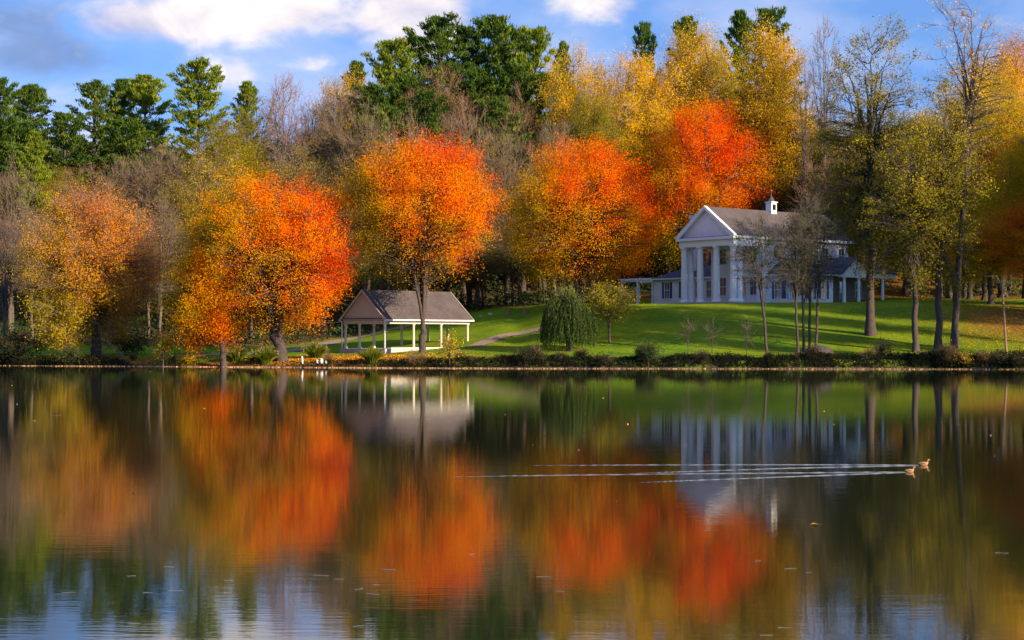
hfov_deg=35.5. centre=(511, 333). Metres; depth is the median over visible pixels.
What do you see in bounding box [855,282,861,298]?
window
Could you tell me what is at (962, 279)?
leafy tree
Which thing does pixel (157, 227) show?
bare tree
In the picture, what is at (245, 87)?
pine tree
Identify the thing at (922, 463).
duck
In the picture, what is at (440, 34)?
pine tree
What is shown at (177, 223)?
leafy tree
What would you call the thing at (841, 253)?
window
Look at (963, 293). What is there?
leafy tree
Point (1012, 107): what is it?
leafy tree
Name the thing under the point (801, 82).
pine tree
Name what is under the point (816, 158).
leafy tree
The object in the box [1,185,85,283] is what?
leafy tree
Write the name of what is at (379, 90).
pine tree
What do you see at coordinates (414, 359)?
shrub
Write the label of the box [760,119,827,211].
leafy tree
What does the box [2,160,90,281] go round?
leafy tree
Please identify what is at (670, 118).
leafy tree
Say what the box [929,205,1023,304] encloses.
leafy tree
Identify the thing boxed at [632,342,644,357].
weed clump
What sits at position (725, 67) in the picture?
leafy tree
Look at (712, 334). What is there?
bare sapling
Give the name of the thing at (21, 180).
leafy tree
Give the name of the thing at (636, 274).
leafy tree
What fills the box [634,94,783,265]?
maple tree
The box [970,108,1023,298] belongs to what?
leafy tree
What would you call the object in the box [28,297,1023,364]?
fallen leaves
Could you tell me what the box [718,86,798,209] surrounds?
pine tree
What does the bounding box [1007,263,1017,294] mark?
leafy tree
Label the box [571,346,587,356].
weed clump
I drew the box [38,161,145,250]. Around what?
leafy tree
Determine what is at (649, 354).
shrub
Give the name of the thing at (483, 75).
pine tree
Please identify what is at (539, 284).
leafy tree
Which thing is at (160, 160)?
bare tree
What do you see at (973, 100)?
tall lawn tree
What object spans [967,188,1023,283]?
leafy tree
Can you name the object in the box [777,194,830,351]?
bare sapling
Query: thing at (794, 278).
bare sapling
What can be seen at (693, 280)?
white house
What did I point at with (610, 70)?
leafy tree
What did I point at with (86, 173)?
leafy tree
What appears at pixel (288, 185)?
bare tree
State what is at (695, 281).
window
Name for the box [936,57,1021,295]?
leafy tree
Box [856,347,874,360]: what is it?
weed clump
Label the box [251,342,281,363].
ornamental grass
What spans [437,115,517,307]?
tree
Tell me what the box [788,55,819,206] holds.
bare tree
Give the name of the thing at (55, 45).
sky
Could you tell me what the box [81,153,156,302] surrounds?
bare tree
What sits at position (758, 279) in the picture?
bare sapling
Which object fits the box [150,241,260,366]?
maple tree
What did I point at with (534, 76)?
pine tree
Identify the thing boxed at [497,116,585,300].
leafy tree
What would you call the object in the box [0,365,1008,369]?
floating leaf line
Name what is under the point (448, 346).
shrub
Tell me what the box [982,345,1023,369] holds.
shrub
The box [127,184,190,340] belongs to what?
bare tree
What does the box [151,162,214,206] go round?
leafy tree
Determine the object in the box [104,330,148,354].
shrub
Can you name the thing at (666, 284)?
window
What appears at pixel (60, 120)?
pine tree
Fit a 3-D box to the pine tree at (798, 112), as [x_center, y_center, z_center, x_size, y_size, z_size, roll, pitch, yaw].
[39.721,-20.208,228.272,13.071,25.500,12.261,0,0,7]
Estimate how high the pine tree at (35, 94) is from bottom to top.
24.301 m
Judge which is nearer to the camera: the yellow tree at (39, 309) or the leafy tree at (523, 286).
the yellow tree at (39, 309)
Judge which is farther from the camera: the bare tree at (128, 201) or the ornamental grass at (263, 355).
the bare tree at (128, 201)
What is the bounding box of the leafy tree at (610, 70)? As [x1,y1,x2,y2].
[583,55,636,275]
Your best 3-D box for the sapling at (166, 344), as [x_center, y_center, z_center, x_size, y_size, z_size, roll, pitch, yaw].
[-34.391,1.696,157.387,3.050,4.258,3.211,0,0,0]
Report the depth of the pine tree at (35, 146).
213.45 m
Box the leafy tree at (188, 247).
[163,233,237,285]
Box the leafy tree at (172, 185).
[151,127,259,264]
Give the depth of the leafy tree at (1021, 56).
214.71 m
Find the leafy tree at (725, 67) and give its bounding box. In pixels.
[683,27,746,194]
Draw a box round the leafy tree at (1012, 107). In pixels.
[912,84,1023,297]
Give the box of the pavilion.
[339,289,473,352]
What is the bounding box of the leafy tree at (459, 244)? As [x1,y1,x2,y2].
[421,198,498,290]
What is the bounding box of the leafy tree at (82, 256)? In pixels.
[55,220,141,295]
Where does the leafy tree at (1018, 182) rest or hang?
on the ground at (665, 329)
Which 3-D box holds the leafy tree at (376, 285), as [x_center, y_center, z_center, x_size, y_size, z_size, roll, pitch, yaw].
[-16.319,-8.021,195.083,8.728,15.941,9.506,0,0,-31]
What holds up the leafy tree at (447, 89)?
on the ground at (665, 329)
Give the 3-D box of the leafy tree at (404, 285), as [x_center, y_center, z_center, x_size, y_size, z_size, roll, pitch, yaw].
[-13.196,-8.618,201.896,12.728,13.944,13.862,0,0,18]
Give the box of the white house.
[649,190,897,303]
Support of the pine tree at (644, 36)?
on the ground at (665, 329)
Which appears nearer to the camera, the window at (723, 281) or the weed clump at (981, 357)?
the weed clump at (981, 357)
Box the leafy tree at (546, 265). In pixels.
[511,224,588,297]
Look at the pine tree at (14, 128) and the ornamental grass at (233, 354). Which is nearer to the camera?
the ornamental grass at (233, 354)
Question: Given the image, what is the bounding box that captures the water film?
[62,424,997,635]
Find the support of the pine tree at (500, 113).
on the ground at (665, 329)
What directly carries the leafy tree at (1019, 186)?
on the ground at (665, 329)
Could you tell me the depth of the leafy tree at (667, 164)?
224.00 m
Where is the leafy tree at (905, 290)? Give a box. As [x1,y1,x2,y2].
[843,180,934,294]
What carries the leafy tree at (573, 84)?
on the ground at (665, 329)
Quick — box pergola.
[617,278,653,303]
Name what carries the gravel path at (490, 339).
on the ground at (665, 329)
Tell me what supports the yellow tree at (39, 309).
on the ground at (665, 329)
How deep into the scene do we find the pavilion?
166.43 m
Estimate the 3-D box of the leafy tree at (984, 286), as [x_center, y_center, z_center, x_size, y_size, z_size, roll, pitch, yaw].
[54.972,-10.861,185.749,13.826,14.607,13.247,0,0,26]
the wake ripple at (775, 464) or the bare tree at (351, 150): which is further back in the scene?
the bare tree at (351, 150)
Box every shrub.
[0,330,51,362]
[51,341,85,363]
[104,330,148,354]
[174,324,214,352]
[176,348,201,365]
[405,349,431,365]
[434,329,464,365]
[509,344,539,368]
[588,351,621,368]
[632,339,667,366]
[690,345,710,364]
[931,339,963,365]
[956,350,974,365]
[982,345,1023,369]
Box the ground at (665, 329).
[0,229,1023,368]
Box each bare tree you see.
[0,152,52,328]
[0,216,29,333]
[0,217,29,349]
[6,207,46,340]
[43,216,84,293]
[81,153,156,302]
[100,173,151,246]
[105,206,140,319]
[116,162,168,286]
[117,139,192,304]
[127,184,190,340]
[127,210,176,334]
[143,142,183,177]
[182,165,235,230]
[239,210,272,339]
[253,66,316,273]
[259,173,320,222]
[273,132,311,163]
[286,129,328,164]
[287,98,334,206]
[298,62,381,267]
[306,73,366,276]
[327,88,401,289]
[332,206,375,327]
[369,98,441,290]
[427,88,506,303]
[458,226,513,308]
[463,111,542,304]
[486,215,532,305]
[491,227,537,305]
[528,112,585,297]
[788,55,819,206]
[788,155,859,253]
[808,12,838,206]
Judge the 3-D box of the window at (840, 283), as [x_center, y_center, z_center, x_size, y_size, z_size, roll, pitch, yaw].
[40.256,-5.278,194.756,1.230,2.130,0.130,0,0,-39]
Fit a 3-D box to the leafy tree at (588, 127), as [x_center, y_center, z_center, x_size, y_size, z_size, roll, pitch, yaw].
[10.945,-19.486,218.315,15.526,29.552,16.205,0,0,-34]
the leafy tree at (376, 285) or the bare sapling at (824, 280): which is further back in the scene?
the leafy tree at (376, 285)
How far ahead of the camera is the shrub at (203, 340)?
171.66 m
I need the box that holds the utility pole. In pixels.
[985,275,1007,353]
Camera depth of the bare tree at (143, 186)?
219.64 m
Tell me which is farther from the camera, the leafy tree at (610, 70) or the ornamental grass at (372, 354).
the leafy tree at (610, 70)
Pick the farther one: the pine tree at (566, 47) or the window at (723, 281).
the pine tree at (566, 47)
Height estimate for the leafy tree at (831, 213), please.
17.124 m
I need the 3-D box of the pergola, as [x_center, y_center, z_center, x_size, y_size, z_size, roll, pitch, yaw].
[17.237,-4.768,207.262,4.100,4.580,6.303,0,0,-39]
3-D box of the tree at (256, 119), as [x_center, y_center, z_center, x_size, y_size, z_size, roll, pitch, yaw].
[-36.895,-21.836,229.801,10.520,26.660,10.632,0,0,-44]
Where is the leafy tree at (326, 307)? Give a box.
[284,229,379,334]
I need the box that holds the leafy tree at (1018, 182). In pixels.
[1009,148,1023,237]
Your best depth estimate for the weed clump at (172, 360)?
159.73 m
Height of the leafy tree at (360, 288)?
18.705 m
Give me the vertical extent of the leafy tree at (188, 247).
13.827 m
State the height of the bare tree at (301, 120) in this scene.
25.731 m
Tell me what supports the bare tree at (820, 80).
on the ground at (665, 329)
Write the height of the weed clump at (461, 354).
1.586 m
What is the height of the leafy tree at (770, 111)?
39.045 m
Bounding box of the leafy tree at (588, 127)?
[530,83,647,294]
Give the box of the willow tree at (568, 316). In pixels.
[536,284,600,351]
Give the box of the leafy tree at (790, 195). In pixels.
[742,180,857,248]
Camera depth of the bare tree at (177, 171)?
211.31 m
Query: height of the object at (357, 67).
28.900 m
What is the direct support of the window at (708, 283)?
in the white house
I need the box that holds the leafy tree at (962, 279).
[918,235,983,301]
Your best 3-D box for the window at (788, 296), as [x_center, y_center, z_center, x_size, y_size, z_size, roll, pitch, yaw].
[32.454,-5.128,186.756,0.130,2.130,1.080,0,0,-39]
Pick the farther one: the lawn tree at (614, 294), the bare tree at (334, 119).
the bare tree at (334, 119)
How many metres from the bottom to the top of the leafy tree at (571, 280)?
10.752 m
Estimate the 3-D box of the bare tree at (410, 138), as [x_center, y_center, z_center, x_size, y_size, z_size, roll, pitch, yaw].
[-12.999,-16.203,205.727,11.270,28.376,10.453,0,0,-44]
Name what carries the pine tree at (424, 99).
on the ground at (665, 329)
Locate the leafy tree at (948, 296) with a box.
[902,128,990,297]
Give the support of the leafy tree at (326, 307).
on the ground at (665, 329)
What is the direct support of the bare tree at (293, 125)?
on the ground at (665, 329)
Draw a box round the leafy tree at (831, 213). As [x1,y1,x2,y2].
[780,168,880,256]
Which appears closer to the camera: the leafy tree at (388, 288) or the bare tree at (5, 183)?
the bare tree at (5, 183)
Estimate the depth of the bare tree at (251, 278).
192.32 m
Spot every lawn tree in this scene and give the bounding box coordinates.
[581,277,642,342]
[799,11,940,335]
[847,112,958,352]
[885,69,1005,349]
[916,0,1021,348]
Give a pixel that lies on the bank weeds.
(825, 359)
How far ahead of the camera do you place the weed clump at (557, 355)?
150.39 m
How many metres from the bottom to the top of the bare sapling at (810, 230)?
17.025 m
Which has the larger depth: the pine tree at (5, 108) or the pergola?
the pine tree at (5, 108)
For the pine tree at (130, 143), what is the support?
on the ground at (665, 329)
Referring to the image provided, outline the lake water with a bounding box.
[0,366,1023,639]
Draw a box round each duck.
[905,466,915,471]
[918,459,928,464]
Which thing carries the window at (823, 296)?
in the white house
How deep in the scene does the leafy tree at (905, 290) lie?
209.48 m
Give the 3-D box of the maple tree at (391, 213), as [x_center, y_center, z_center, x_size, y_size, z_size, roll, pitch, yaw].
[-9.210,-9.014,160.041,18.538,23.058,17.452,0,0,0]
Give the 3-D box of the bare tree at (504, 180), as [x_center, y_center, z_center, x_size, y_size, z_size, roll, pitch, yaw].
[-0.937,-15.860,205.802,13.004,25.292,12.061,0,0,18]
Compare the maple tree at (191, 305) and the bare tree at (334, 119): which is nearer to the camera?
the maple tree at (191, 305)
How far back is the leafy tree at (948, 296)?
197.55 m
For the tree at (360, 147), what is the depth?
214.19 m
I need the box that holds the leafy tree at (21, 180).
[0,167,47,281]
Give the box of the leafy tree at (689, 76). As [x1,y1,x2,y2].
[642,8,742,254]
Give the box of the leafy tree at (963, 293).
[918,170,985,297]
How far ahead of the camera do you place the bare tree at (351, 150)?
213.41 m
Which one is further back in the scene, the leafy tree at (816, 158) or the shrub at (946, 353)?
the leafy tree at (816, 158)
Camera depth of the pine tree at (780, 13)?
248.81 m
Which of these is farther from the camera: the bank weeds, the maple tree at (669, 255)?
the maple tree at (669, 255)
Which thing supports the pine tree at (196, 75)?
on the ground at (665, 329)
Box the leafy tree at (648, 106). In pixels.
[589,44,686,283]
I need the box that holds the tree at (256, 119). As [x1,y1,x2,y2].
[225,89,290,192]
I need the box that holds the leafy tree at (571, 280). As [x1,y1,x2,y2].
[537,260,604,290]
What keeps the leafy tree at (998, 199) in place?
on the ground at (665, 329)
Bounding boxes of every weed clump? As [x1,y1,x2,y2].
[128,352,139,360]
[167,356,176,362]
[322,351,334,359]
[455,348,468,356]
[468,356,478,363]
[529,341,548,363]
[553,351,568,359]
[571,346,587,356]
[576,347,590,357]
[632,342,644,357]
[763,349,773,357]
[800,343,821,359]
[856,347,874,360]
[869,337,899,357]
[916,350,928,359]
[974,348,991,362]
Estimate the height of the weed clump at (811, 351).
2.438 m
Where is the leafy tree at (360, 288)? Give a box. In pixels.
[325,188,382,290]
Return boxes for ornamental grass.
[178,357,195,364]
[225,341,250,361]
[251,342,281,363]
[301,338,329,357]
[356,344,385,362]
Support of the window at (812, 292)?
in the white house
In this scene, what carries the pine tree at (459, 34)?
on the ground at (665, 329)
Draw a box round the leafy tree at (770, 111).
[714,12,825,211]
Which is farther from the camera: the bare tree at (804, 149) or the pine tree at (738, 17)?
the pine tree at (738, 17)
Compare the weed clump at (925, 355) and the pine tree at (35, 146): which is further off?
the pine tree at (35, 146)
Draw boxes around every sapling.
[150,329,178,366]
[670,316,700,352]
[698,314,728,348]
[720,210,798,353]
[736,318,760,353]
[767,208,818,352]
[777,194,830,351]
[779,181,843,347]
[786,198,864,345]
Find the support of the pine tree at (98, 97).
on the ground at (665, 329)
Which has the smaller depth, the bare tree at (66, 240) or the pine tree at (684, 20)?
the bare tree at (66, 240)
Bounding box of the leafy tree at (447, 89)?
[386,62,484,271]
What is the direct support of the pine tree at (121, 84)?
on the ground at (665, 329)
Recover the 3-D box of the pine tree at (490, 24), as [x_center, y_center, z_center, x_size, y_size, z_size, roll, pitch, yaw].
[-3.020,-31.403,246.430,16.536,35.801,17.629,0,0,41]
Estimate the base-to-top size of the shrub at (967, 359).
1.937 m
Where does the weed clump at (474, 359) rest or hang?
on the ground at (665, 329)
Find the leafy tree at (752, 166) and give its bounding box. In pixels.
[694,104,793,210]
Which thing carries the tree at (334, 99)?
on the ground at (665, 329)
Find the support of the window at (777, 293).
in the white house
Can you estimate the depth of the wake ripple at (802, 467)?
39.23 m
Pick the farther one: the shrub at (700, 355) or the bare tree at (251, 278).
the bare tree at (251, 278)
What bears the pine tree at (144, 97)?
on the ground at (665, 329)
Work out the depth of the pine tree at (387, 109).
219.20 m
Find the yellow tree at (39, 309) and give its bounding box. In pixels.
[13,275,98,360]
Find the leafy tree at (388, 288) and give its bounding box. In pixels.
[364,217,401,289]
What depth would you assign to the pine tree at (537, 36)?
239.06 m
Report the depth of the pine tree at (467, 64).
231.04 m
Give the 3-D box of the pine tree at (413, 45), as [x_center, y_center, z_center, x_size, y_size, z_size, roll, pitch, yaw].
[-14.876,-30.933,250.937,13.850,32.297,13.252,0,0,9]
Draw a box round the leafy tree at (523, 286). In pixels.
[493,175,530,290]
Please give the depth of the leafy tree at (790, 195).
218.10 m
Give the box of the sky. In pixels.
[0,0,1023,170]
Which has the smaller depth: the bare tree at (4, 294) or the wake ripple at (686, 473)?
the wake ripple at (686, 473)
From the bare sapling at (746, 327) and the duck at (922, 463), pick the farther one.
the bare sapling at (746, 327)
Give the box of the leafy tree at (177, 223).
[143,189,209,295]
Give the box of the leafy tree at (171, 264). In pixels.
[144,214,215,324]
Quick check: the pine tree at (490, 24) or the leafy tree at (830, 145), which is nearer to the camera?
the leafy tree at (830, 145)
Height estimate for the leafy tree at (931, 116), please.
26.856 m
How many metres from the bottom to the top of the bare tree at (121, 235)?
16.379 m
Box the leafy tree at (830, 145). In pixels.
[778,102,875,217]
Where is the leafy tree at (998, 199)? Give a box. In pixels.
[973,156,1023,275]
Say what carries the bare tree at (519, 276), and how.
on the ground at (665, 329)
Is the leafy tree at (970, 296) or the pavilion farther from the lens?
the leafy tree at (970, 296)
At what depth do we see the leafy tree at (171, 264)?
195.18 m
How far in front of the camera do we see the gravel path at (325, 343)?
183.91 m
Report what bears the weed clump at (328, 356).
on the ground at (665, 329)
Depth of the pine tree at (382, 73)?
236.54 m
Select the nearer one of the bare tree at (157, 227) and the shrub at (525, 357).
the shrub at (525, 357)
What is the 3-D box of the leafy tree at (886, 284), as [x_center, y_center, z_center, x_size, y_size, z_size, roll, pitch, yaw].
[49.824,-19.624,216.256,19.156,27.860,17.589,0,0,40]
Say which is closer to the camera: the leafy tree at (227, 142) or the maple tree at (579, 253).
the maple tree at (579, 253)
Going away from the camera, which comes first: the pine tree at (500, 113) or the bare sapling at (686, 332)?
the bare sapling at (686, 332)
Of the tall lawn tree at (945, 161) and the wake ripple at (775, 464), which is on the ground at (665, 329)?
the tall lawn tree at (945, 161)
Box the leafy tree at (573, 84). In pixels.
[531,37,629,284]
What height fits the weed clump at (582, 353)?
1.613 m
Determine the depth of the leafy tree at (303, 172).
209.78 m
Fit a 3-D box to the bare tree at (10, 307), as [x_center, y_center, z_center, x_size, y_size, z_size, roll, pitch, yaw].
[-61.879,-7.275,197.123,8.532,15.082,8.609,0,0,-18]
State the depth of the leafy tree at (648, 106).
223.61 m
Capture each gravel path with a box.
[174,324,411,355]
[466,327,539,346]
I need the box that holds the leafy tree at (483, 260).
[438,223,516,310]
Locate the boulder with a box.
[806,345,833,353]
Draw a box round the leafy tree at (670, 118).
[632,60,713,273]
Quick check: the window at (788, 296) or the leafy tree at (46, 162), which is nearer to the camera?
the window at (788, 296)
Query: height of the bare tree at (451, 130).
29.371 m
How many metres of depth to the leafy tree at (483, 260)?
200.27 m
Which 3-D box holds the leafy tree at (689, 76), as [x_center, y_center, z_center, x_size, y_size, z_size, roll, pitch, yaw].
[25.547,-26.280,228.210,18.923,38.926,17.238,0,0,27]
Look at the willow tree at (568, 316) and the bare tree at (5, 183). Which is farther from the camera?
the bare tree at (5, 183)
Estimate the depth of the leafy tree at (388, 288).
213.62 m
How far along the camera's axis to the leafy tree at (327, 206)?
211.57 m
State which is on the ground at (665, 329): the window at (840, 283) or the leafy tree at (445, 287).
the leafy tree at (445, 287)
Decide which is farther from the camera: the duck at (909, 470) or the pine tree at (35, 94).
the pine tree at (35, 94)
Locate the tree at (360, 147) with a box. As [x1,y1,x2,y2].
[322,107,403,289]
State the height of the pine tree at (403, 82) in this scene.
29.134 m
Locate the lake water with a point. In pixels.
(300, 502)
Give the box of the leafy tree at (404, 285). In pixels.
[365,219,450,290]
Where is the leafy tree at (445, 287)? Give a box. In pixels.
[395,230,483,293]
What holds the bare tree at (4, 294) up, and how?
on the ground at (665, 329)
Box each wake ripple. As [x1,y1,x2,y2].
[453,472,838,476]
[535,464,901,465]
[631,465,917,473]
[641,472,904,482]
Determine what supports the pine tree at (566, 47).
on the ground at (665, 329)
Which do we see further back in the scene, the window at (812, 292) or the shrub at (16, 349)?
the window at (812, 292)
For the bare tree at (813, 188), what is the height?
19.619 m
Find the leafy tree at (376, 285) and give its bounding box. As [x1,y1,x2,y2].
[341,216,409,330]
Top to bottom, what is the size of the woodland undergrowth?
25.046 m
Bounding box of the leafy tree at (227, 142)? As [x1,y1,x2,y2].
[167,109,287,209]
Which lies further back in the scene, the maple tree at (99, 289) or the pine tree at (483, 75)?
the pine tree at (483, 75)
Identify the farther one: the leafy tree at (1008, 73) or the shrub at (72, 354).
the leafy tree at (1008, 73)
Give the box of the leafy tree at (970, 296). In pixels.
[922,239,997,298]
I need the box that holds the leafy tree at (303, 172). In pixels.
[250,139,348,309]
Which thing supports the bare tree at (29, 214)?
on the ground at (665, 329)
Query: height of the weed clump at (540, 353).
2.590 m
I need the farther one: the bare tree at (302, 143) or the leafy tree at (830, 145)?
the bare tree at (302, 143)
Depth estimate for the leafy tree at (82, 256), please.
196.28 m
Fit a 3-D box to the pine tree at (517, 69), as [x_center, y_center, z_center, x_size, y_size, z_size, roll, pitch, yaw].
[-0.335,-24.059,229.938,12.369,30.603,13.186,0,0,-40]
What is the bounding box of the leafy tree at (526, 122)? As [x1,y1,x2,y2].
[475,78,552,280]
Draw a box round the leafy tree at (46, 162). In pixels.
[2,155,90,190]
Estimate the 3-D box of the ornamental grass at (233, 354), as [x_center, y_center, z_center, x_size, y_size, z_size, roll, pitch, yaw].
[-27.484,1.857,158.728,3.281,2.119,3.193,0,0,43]
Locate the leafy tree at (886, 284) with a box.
[817,93,917,287]
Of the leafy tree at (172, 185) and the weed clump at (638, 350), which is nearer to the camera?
the weed clump at (638, 350)
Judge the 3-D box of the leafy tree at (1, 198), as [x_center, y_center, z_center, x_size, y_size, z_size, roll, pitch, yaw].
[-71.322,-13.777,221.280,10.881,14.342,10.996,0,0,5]
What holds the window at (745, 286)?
in the white house
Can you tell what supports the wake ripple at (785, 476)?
on the lake water
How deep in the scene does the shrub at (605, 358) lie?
149.48 m
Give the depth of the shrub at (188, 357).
158.15 m
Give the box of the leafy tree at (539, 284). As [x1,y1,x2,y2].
[494,205,562,294]
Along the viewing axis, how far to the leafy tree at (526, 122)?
222.34 m
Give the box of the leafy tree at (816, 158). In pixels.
[772,114,841,211]
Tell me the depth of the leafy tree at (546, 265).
193.26 m
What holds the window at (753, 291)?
in the white house
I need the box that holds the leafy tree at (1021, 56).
[978,19,1023,275]
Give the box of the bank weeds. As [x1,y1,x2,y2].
[0,348,1023,368]
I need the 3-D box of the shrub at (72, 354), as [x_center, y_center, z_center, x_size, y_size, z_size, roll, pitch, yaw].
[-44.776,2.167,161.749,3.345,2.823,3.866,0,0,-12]
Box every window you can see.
[664,282,669,298]
[695,281,696,297]
[706,281,710,297]
[720,249,726,264]
[720,277,726,295]
[743,277,746,295]
[750,276,756,294]
[774,281,780,298]
[786,280,793,298]
[811,282,813,298]
[821,281,826,298]
[838,248,844,257]
[839,281,842,298]
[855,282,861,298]
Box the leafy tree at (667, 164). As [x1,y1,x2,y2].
[645,112,719,271]
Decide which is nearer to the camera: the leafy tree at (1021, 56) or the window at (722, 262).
the window at (722, 262)
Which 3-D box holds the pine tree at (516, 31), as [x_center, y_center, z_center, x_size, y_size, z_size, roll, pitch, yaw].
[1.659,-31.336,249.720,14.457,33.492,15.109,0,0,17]
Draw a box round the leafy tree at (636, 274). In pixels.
[610,141,677,286]
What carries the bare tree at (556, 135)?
on the ground at (665, 329)
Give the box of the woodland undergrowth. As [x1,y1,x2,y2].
[0,225,1022,346]
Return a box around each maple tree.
[0,176,173,356]
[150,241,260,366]
[163,162,361,361]
[325,126,510,353]
[493,132,672,306]
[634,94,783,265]
[636,163,713,274]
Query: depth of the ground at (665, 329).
169.77 m
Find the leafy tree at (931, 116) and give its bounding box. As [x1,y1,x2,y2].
[883,93,993,296]
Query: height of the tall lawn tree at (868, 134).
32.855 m
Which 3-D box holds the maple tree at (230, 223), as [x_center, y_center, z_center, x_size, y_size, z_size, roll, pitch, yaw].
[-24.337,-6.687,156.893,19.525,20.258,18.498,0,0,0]
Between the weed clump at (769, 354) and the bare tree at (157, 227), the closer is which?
the weed clump at (769, 354)
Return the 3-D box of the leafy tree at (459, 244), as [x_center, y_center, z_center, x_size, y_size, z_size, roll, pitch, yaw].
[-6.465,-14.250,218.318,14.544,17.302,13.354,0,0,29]
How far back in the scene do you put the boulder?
150.98 m
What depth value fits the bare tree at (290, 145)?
260.07 m
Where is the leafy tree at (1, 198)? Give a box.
[0,184,18,266]
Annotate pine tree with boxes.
[0,76,33,194]
[0,115,52,247]
[2,82,66,202]
[9,130,54,301]
[32,111,99,199]
[56,79,125,199]
[89,116,167,222]
[96,78,141,170]
[113,73,174,215]
[144,55,235,217]
[230,80,264,168]
[332,80,399,279]
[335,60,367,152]
[338,36,418,141]
[346,102,418,288]
[373,71,428,187]
[393,10,489,146]
[394,35,434,121]
[395,89,461,212]
[427,60,492,158]
[436,24,496,145]
[446,65,513,253]
[460,14,553,145]
[466,97,535,285]
[481,59,553,260]
[486,25,552,146]
[506,24,572,152]
[513,71,587,282]
[550,40,572,107]
[627,20,662,157]
[665,15,705,107]
[715,9,763,123]
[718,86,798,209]
[732,5,799,102]
[735,66,827,148]
[749,103,812,160]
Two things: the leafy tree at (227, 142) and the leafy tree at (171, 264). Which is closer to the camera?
the leafy tree at (171, 264)
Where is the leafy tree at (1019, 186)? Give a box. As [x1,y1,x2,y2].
[983,124,1023,260]
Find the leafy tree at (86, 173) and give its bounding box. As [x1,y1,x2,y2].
[55,148,117,192]
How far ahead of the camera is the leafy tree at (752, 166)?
221.91 m
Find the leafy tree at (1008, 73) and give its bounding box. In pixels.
[943,47,1023,288]
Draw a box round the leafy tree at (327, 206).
[293,174,352,307]
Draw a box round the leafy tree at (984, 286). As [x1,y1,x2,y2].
[931,179,1009,299]
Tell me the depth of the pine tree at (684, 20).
249.01 m
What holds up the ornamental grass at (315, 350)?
on the ground at (665, 329)

